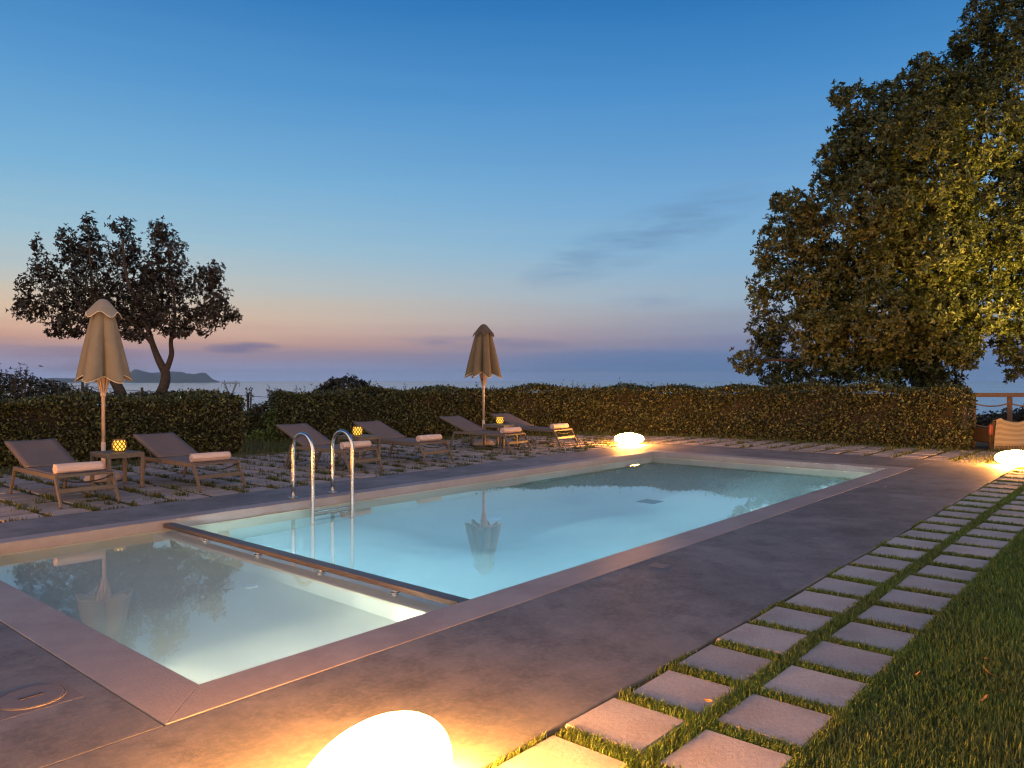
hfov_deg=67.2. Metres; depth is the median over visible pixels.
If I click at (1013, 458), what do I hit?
egg lamp
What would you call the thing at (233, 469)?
terrace slab
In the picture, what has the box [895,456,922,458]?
terrace slab
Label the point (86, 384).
tall weed
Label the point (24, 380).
tall weed
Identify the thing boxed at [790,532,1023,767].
lawn grass
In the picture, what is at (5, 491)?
terrace slab
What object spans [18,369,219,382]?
hills
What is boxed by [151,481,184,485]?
terrace slab
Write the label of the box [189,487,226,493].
terrace slab
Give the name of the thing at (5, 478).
terrace slab
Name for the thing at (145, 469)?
terrace slab
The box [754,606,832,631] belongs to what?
stepping slab
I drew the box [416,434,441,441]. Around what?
rolled towel
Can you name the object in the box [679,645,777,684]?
stepping slab
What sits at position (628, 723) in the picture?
stepping slab
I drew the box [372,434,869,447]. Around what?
terrace paving
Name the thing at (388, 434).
sun lounger
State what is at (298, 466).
terrace slab
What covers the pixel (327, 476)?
terrace slab
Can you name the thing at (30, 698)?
manhole cover
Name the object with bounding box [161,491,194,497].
terrace slab
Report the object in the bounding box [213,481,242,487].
terrace slab
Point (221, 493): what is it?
terrace slab
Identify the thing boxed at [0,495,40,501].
terrace slab
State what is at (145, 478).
terrace slab
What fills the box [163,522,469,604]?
divider rail
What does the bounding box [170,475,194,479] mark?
terrace slab
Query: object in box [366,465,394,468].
terrace slab
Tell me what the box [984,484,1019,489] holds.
stepping slab
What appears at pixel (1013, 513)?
stepping slab
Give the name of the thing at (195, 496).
terrace slab
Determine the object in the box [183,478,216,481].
terrace slab
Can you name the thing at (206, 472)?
terrace slab
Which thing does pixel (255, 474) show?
terrace slab
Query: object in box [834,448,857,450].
terrace slab
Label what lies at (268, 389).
tall weed
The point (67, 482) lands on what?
terrace slab
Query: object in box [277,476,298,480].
terrace slab
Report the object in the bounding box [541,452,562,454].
terrace slab
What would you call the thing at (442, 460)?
terrace slab
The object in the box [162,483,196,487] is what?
terrace slab
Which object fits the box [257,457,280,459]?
terrace slab
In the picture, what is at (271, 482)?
terrace slab
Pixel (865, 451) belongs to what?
terrace slab
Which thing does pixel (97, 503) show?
terrace slab
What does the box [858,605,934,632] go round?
stepping slab
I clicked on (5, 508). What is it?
terrace slab
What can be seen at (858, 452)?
terrace slab
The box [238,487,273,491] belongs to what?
terrace slab
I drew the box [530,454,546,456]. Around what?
terrace slab
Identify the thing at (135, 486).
terrace slab
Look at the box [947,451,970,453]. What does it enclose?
terrace slab
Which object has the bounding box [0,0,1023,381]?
sky
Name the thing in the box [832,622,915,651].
stepping slab
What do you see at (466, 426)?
sun lounger
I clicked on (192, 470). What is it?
terrace slab
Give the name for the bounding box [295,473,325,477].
terrace slab
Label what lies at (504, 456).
terrace slab
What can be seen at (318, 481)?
terrace slab
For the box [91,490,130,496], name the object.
terrace slab
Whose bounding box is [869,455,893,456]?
terrace slab
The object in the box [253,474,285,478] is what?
terrace slab
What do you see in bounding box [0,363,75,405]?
dark bush
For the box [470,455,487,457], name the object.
terrace slab
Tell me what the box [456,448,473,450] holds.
terrace slab
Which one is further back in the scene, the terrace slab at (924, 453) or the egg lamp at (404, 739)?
the terrace slab at (924, 453)
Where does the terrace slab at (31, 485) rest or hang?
on the terrain at (976, 447)
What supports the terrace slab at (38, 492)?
on the terrain at (976, 447)
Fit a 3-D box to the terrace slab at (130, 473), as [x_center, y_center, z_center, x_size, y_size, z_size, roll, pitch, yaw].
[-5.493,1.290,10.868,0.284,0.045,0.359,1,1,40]
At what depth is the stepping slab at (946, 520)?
7.29 m
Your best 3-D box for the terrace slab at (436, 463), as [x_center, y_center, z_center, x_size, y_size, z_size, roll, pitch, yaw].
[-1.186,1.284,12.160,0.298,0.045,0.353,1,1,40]
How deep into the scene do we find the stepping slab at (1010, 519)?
7.34 m
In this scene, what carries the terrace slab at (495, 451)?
on the terrain at (976, 447)
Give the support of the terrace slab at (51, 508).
on the terrain at (976, 447)
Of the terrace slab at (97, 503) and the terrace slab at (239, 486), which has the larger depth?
the terrace slab at (239, 486)
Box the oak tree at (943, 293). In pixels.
[727,0,1023,396]
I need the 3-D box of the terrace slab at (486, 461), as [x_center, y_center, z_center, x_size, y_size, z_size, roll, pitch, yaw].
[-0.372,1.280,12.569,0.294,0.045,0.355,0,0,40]
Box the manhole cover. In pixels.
[0,678,83,719]
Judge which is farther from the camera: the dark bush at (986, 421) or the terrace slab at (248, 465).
the dark bush at (986, 421)
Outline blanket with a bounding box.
[987,418,1023,449]
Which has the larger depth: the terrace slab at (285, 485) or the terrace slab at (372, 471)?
the terrace slab at (372, 471)
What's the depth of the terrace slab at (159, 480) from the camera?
10.15 m
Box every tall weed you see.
[11,369,19,398]
[18,363,29,398]
[76,383,89,404]
[107,387,119,396]
[267,384,275,401]
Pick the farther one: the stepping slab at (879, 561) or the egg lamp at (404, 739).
the stepping slab at (879, 561)
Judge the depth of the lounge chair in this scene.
14.75 m
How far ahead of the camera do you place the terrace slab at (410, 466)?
11.77 m
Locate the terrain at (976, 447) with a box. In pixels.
[0,413,1023,767]
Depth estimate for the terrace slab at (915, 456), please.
13.30 m
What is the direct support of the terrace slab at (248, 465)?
on the terrain at (976, 447)
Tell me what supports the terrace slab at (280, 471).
on the terrain at (976, 447)
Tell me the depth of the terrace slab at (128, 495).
8.86 m
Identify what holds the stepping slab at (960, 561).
on the terrain at (976, 447)
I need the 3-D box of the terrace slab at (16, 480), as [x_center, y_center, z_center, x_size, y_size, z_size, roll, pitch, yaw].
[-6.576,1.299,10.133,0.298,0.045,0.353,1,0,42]
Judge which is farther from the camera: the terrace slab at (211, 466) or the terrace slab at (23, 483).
the terrace slab at (211, 466)
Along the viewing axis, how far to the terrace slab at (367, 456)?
13.24 m
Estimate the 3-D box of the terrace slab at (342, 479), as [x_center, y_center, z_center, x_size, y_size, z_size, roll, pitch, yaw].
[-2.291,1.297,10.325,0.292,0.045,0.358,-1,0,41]
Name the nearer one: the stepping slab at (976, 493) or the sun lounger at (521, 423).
the stepping slab at (976, 493)
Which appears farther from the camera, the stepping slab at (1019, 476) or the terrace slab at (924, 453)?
the terrace slab at (924, 453)
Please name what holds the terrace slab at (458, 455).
on the terrain at (976, 447)
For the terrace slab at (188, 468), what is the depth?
11.53 m
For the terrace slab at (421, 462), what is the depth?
12.36 m
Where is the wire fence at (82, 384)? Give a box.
[30,382,260,409]
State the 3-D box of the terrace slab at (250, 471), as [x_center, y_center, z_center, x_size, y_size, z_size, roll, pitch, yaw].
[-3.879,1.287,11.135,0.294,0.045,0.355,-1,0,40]
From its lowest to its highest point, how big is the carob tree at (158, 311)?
5.121 m
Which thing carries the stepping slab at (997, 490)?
on the terrain at (976, 447)
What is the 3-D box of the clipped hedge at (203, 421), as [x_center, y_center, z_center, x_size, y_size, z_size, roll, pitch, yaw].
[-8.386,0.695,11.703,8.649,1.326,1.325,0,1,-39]
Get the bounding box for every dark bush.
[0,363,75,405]
[44,383,115,405]
[118,390,181,397]
[311,373,373,392]
[976,406,1023,427]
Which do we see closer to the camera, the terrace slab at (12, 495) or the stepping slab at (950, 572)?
the stepping slab at (950, 572)
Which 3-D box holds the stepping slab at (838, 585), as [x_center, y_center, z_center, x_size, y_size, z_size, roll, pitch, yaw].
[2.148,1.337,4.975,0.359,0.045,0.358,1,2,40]
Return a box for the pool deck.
[0,443,1017,767]
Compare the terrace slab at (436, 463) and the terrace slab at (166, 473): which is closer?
the terrace slab at (166, 473)
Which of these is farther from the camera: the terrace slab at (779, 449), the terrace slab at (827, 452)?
the terrace slab at (779, 449)
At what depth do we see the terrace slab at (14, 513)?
7.69 m
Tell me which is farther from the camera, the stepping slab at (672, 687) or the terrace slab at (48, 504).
the terrace slab at (48, 504)
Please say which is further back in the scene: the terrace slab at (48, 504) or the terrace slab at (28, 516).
the terrace slab at (48, 504)
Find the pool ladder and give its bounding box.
[288,430,353,510]
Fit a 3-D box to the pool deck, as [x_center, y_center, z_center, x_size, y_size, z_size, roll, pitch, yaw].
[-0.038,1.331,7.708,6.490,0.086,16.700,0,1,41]
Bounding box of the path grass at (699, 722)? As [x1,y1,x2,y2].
[482,466,1023,767]
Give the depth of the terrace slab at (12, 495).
8.89 m
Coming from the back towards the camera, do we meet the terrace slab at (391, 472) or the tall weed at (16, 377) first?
the tall weed at (16, 377)
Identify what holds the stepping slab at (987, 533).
on the terrain at (976, 447)
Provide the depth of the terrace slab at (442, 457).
13.18 m
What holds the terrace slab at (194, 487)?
on the terrain at (976, 447)
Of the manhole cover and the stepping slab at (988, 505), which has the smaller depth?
the manhole cover
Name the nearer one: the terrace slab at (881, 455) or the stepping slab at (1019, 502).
the stepping slab at (1019, 502)
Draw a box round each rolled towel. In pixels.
[53,461,103,473]
[189,451,230,461]
[340,440,371,448]
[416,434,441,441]
[500,427,520,432]
[550,423,568,428]
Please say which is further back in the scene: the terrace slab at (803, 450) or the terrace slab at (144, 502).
the terrace slab at (803, 450)
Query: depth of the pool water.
6.26 m
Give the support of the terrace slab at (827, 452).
on the terrain at (976, 447)
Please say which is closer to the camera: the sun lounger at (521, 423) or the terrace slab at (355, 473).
the terrace slab at (355, 473)
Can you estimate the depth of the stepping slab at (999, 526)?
6.98 m
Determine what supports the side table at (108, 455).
on the terrain at (976, 447)
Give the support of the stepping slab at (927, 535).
on the terrain at (976, 447)
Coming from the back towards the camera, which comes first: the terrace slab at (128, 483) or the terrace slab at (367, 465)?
the terrace slab at (367, 465)
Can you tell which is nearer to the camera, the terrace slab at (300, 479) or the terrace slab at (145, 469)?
the terrace slab at (300, 479)
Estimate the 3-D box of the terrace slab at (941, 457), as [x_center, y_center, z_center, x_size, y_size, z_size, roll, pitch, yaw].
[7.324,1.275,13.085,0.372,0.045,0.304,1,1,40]
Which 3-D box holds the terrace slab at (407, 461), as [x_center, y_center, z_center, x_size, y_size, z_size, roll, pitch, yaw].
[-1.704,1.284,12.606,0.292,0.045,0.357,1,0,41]
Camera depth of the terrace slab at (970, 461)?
12.51 m
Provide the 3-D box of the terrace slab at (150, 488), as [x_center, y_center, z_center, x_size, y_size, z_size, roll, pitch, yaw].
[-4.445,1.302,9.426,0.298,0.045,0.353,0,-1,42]
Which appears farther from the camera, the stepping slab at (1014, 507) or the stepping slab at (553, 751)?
the stepping slab at (1014, 507)
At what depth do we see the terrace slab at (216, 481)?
10.07 m
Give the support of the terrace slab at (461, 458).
on the terrain at (976, 447)
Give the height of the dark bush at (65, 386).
1.660 m
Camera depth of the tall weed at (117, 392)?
17.00 m
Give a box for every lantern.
[111,439,126,451]
[352,426,362,435]
[495,416,503,423]
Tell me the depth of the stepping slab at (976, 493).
8.93 m
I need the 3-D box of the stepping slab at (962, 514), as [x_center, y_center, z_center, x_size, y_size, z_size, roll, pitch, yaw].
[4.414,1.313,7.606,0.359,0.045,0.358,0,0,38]
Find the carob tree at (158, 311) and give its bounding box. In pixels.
[5,210,242,394]
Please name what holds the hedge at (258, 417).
on the terrain at (976, 447)
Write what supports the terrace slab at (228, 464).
on the terrain at (976, 447)
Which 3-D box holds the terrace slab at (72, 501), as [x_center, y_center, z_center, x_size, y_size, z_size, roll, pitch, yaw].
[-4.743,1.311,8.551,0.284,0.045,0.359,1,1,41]
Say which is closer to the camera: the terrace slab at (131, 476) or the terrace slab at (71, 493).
the terrace slab at (71, 493)
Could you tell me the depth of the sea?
10094.13 m
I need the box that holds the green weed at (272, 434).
[244,405,279,441]
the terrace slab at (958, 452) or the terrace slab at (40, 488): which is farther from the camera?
the terrace slab at (958, 452)
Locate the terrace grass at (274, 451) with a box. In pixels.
[0,430,1022,522]
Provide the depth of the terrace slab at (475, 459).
12.78 m
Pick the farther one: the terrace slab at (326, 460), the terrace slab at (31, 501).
the terrace slab at (326, 460)
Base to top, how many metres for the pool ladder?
1.552 m
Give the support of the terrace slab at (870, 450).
on the terrain at (976, 447)
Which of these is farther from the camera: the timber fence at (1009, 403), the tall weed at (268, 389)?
the tall weed at (268, 389)
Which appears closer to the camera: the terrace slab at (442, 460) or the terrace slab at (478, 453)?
the terrace slab at (442, 460)
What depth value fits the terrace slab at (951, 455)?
13.53 m
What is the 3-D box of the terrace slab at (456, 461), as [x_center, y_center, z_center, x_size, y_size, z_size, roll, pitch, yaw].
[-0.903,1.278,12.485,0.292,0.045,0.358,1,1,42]
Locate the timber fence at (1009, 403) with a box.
[952,393,1023,443]
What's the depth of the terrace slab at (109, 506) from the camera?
8.12 m
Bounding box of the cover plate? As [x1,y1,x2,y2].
[648,562,670,567]
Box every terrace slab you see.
[0,477,18,480]
[0,490,20,494]
[0,492,30,498]
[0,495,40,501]
[0,506,17,511]
[0,509,32,517]
[0,513,42,521]
[1,479,27,483]
[3,481,36,486]
[11,498,52,504]
[13,483,49,488]
[20,502,64,508]
[21,485,54,491]
[31,488,61,494]
[31,505,74,512]
[44,492,82,496]
[44,508,90,515]
[53,480,78,484]
[54,494,93,500]
[61,482,95,486]
[63,497,100,503]
[78,500,117,507]
[82,488,118,493]
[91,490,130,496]
[94,480,127,484]
[95,503,131,509]
[105,492,144,498]
[111,481,139,485]
[118,484,153,488]
[121,472,139,475]
[121,496,157,502]
[128,475,147,477]
[129,476,160,480]
[130,468,155,471]
[131,498,172,505]
[134,486,166,490]
[137,469,167,472]
[139,478,172,482]
[140,489,179,494]
[146,464,172,467]
[149,471,179,475]
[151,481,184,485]
[156,465,183,468]
[158,473,190,477]
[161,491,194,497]
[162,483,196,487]
[167,467,196,470]
[167,494,208,500]
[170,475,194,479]
[176,469,208,472]
[178,485,211,490]
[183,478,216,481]
[189,471,219,474]
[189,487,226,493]
[195,479,227,484]
[198,465,222,467]
[205,490,242,495]
[206,466,232,468]
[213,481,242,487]
[218,468,246,471]
[223,462,247,465]
[223,484,257,489]
[225,476,258,480]
[227,470,258,472]
[233,464,258,467]
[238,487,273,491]
[240,459,259,462]
[240,479,273,483]
[243,461,270,463]
[243,466,269,469]
[246,472,273,475]
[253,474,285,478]
[254,467,284,471]
[254,481,287,485]
[256,462,278,465]
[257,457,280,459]
[266,463,289,466]
[268,458,290,460]
[269,469,298,472]
[274,483,299,487]
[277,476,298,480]
[280,465,307,468]
[286,471,310,475]
[286,477,310,482]
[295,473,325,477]
[296,461,318,464]
[298,467,321,470]
[302,480,330,484]
[303,462,330,465]
[306,468,335,471]
[310,474,340,479]
[317,464,344,467]
[319,459,336,462]
[326,477,356,481]
[335,472,365,476]
[343,468,372,471]
[354,464,378,467]
[354,473,379,477]
[356,455,374,458]
[359,469,388,473]
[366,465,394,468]
[375,471,403,474]
[381,458,405,461]
[384,467,409,470]
[387,463,415,466]
[388,455,409,457]
[395,460,415,462]
[399,452,415,454]
[404,464,429,468]
[404,469,424,472]
[409,461,435,463]
[413,457,438,460]
[418,466,446,469]
[424,462,448,465]
[427,459,451,461]
[433,456,455,458]
[440,464,465,467]
[445,460,468,463]
[446,457,469,459]
[453,451,475,453]
[454,454,471,456]
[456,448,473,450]
[462,458,486,460]
[466,452,489,454]
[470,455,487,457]
[478,460,497,462]
[482,450,503,452]
[494,455,517,457]
[494,458,515,460]
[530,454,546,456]
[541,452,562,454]
[767,448,788,450]
[774,447,796,449]
[791,450,815,451]
[804,448,826,449]
[814,451,839,453]
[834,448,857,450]
[848,452,870,453]
[853,450,876,452]
[859,449,882,451]
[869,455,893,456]
[873,453,897,455]
[879,452,902,454]
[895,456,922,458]
[903,455,927,457]
[912,452,936,454]
[916,451,939,453]
[926,458,951,460]
[930,456,954,458]
[936,455,956,457]
[940,454,965,455]
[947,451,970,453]
[958,460,984,462]
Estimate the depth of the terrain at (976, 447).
3.34 m
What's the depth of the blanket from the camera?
14.52 m
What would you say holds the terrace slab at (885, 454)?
on the terrain at (976, 447)
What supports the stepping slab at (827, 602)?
on the terrain at (976, 447)
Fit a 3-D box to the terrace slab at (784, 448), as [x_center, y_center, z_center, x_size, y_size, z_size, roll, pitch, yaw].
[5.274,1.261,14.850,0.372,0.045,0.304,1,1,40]
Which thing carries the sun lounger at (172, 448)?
on the terrace slab at (185, 484)
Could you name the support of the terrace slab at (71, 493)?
on the terrain at (976, 447)
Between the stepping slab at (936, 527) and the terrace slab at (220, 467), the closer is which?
the stepping slab at (936, 527)
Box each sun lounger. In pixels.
[4,438,119,508]
[132,432,246,492]
[276,423,383,473]
[354,420,453,464]
[439,415,531,452]
[491,413,578,446]
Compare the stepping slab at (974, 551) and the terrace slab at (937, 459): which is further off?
the terrace slab at (937, 459)
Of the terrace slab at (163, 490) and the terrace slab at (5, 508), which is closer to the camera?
the terrace slab at (5, 508)
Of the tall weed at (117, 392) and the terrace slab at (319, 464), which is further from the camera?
the tall weed at (117, 392)
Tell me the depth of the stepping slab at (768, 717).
3.04 m
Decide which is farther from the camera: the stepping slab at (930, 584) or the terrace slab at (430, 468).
the terrace slab at (430, 468)
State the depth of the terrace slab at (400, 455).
13.35 m
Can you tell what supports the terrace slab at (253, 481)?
on the terrain at (976, 447)
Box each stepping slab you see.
[495,735,626,767]
[565,698,686,755]
[630,670,735,714]
[659,729,793,767]
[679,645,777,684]
[716,623,807,655]
[717,694,832,749]
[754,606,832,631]
[761,665,866,708]
[784,591,859,614]
[799,641,893,679]
[808,577,877,596]
[832,565,896,583]
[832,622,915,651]
[853,555,912,570]
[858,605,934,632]
[872,546,925,560]
[878,589,951,612]
[884,537,940,550]
[896,575,965,595]
[898,530,951,541]
[915,523,962,534]
[917,565,980,581]
[925,516,971,525]
[931,554,989,568]
[937,511,979,518]
[943,544,999,558]
[947,506,987,512]
[953,536,1008,548]
[957,501,994,507]
[963,496,1001,502]
[966,529,1016,539]
[970,491,1008,496]
[977,523,1023,532]
[978,488,1012,493]
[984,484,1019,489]
[987,516,1023,524]
[991,481,1022,485]
[993,510,1023,517]
[996,477,1023,481]
[1001,504,1023,510]
[1002,474,1023,478]
[1009,501,1023,505]
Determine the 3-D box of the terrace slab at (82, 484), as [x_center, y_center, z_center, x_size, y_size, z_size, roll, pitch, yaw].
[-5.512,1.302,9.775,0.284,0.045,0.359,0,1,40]
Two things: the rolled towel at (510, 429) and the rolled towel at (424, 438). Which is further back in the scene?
the rolled towel at (510, 429)
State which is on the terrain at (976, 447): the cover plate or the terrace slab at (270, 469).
the terrace slab at (270, 469)
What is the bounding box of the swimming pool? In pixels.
[0,450,912,725]
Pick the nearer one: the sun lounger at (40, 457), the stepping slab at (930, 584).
the stepping slab at (930, 584)
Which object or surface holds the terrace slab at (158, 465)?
on the terrain at (976, 447)
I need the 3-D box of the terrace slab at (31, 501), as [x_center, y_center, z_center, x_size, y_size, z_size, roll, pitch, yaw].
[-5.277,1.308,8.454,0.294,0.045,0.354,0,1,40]
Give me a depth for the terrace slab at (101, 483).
9.98 m
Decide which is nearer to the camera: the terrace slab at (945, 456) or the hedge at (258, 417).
the terrace slab at (945, 456)
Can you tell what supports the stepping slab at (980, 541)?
on the terrain at (976, 447)
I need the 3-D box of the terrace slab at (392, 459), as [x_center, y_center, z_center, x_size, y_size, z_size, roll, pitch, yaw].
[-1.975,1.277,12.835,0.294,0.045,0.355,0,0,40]
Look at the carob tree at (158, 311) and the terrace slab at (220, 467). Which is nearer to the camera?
the terrace slab at (220, 467)
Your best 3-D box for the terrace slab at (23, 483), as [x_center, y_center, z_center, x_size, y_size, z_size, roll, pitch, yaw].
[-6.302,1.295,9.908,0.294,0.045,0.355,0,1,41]
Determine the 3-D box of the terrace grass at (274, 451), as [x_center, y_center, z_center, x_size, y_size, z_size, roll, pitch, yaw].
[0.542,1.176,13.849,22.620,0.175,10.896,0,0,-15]
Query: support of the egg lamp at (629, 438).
on the terrace paving
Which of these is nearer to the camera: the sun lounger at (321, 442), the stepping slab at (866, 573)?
the stepping slab at (866, 573)
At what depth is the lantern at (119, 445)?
9.46 m
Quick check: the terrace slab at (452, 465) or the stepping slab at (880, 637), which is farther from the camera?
the terrace slab at (452, 465)
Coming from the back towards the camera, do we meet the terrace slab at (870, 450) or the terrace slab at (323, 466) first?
the terrace slab at (870, 450)
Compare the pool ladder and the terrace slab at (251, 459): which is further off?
the terrace slab at (251, 459)
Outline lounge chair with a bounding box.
[971,421,1020,449]
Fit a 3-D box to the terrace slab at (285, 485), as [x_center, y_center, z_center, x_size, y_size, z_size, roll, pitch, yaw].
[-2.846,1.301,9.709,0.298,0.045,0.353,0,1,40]
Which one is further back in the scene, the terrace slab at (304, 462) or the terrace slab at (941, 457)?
the terrace slab at (941, 457)
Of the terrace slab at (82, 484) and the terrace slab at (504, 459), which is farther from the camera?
the terrace slab at (504, 459)
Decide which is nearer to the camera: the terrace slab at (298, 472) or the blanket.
the terrace slab at (298, 472)
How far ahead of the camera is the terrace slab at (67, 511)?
7.79 m
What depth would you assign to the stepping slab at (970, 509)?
7.97 m
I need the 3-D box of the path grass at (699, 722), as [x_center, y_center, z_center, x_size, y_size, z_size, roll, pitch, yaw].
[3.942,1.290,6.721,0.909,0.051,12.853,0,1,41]
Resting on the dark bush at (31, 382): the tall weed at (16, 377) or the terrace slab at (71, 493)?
the tall weed at (16, 377)
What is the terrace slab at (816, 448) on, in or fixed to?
on the terrain at (976, 447)
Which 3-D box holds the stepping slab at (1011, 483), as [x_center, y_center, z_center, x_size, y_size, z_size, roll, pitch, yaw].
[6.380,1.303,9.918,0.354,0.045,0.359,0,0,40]
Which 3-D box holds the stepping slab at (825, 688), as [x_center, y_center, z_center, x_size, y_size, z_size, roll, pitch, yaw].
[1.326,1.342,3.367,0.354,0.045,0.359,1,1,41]
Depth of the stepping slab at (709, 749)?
2.74 m
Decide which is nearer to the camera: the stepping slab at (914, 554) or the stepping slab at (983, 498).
the stepping slab at (914, 554)
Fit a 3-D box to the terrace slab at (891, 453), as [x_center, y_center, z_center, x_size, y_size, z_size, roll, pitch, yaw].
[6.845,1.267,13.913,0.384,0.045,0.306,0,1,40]
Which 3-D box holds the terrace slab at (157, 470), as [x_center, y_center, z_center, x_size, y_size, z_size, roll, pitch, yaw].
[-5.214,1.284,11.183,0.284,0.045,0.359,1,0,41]
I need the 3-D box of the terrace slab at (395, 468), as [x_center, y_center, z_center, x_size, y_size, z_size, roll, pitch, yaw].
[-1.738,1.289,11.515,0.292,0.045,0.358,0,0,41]
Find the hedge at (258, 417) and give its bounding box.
[245,391,272,437]
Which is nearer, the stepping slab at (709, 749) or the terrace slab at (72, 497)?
the stepping slab at (709, 749)
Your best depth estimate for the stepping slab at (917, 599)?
4.68 m
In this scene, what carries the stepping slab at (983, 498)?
on the terrain at (976, 447)
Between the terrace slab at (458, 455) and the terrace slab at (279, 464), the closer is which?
the terrace slab at (279, 464)
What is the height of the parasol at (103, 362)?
2.387 m
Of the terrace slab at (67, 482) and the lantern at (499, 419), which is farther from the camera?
the lantern at (499, 419)
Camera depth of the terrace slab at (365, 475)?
10.64 m
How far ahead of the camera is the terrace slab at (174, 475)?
10.70 m
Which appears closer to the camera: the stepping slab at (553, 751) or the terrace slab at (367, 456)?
the stepping slab at (553, 751)
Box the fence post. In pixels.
[245,387,254,409]
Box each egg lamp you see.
[308,711,452,767]
[615,433,643,444]
[995,450,1023,466]
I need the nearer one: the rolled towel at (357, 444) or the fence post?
the rolled towel at (357, 444)
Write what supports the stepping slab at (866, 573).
on the terrain at (976, 447)
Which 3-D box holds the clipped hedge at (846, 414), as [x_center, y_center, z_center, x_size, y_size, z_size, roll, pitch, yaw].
[2.084,0.581,17.664,14.682,1.469,4.751,0,0,8]
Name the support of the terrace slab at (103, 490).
on the terrain at (976, 447)
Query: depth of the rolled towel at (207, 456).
9.33 m
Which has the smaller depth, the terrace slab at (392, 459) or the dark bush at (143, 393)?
the terrace slab at (392, 459)
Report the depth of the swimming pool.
4.51 m
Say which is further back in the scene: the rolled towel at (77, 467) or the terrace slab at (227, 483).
the terrace slab at (227, 483)
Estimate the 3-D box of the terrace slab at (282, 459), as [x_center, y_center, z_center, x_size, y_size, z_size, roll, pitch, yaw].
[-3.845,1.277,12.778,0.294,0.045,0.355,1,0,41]
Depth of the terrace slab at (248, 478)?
10.36 m
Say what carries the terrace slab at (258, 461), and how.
on the terrain at (976, 447)
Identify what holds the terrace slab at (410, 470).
on the terrain at (976, 447)
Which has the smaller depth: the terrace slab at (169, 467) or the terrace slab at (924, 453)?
the terrace slab at (169, 467)
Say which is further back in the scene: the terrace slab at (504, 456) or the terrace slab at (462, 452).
the terrace slab at (462, 452)
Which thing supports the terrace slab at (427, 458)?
on the terrain at (976, 447)
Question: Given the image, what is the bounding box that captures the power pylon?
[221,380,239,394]
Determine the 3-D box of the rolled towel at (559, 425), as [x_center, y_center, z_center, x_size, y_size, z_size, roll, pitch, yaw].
[0.946,0.841,15.423,0.116,0.105,0.483,-1,0,43]
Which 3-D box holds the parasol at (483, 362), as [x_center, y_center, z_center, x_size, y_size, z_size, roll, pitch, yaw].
[-0.567,0.011,15.499,0.725,2.432,0.680,0,1,41]
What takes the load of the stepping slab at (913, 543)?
on the terrain at (976, 447)
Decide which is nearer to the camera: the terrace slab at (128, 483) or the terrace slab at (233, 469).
the terrace slab at (128, 483)
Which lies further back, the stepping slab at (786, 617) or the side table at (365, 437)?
the side table at (365, 437)
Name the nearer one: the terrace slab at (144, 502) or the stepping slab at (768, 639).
the stepping slab at (768, 639)
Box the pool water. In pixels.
[0,457,870,683]
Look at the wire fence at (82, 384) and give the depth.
17.77 m
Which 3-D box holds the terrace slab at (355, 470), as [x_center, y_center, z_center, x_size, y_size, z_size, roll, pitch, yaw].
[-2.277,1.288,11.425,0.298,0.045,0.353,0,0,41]
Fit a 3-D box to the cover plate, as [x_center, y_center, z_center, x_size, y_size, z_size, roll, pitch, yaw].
[1.058,1.304,5.538,0.130,0.004,0.110,0,1,41]
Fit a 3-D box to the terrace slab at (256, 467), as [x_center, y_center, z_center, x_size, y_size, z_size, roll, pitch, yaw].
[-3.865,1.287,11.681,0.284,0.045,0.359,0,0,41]
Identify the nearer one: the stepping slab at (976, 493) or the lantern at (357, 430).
the stepping slab at (976, 493)
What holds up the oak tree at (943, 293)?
on the terrain at (976, 447)
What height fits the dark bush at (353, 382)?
1.827 m
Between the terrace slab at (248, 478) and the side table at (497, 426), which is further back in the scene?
the side table at (497, 426)
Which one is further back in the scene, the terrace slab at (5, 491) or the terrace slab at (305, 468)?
the terrace slab at (305, 468)
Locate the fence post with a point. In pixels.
(251, 395)
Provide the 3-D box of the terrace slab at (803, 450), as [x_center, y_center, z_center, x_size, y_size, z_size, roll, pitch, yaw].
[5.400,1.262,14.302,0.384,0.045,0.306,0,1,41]
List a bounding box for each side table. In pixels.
[90,449,144,490]
[338,434,380,463]
[483,423,517,447]
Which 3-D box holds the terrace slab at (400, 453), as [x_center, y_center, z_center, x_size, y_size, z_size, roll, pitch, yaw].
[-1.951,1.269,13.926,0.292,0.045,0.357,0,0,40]
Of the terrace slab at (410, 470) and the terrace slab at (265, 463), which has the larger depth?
the terrace slab at (265, 463)
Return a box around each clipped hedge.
[0,387,250,468]
[269,378,978,450]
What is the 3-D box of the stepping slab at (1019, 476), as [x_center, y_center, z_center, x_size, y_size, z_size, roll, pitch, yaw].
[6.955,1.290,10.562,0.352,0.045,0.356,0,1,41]
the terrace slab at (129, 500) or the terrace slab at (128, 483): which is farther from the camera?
the terrace slab at (128, 483)
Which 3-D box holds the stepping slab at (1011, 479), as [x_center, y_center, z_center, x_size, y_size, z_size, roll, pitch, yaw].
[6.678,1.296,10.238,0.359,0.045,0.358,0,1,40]
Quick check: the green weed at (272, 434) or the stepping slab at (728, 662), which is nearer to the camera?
the stepping slab at (728, 662)
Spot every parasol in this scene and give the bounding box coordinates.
[75,299,131,481]
[464,324,501,445]
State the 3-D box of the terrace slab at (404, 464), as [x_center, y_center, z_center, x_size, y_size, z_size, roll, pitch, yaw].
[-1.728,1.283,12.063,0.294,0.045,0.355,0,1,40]
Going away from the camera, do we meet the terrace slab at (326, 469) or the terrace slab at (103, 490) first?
the terrace slab at (103, 490)
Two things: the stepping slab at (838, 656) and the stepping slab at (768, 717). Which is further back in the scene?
the stepping slab at (838, 656)
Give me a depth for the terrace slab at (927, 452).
14.06 m
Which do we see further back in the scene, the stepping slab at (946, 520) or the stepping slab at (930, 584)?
the stepping slab at (946, 520)

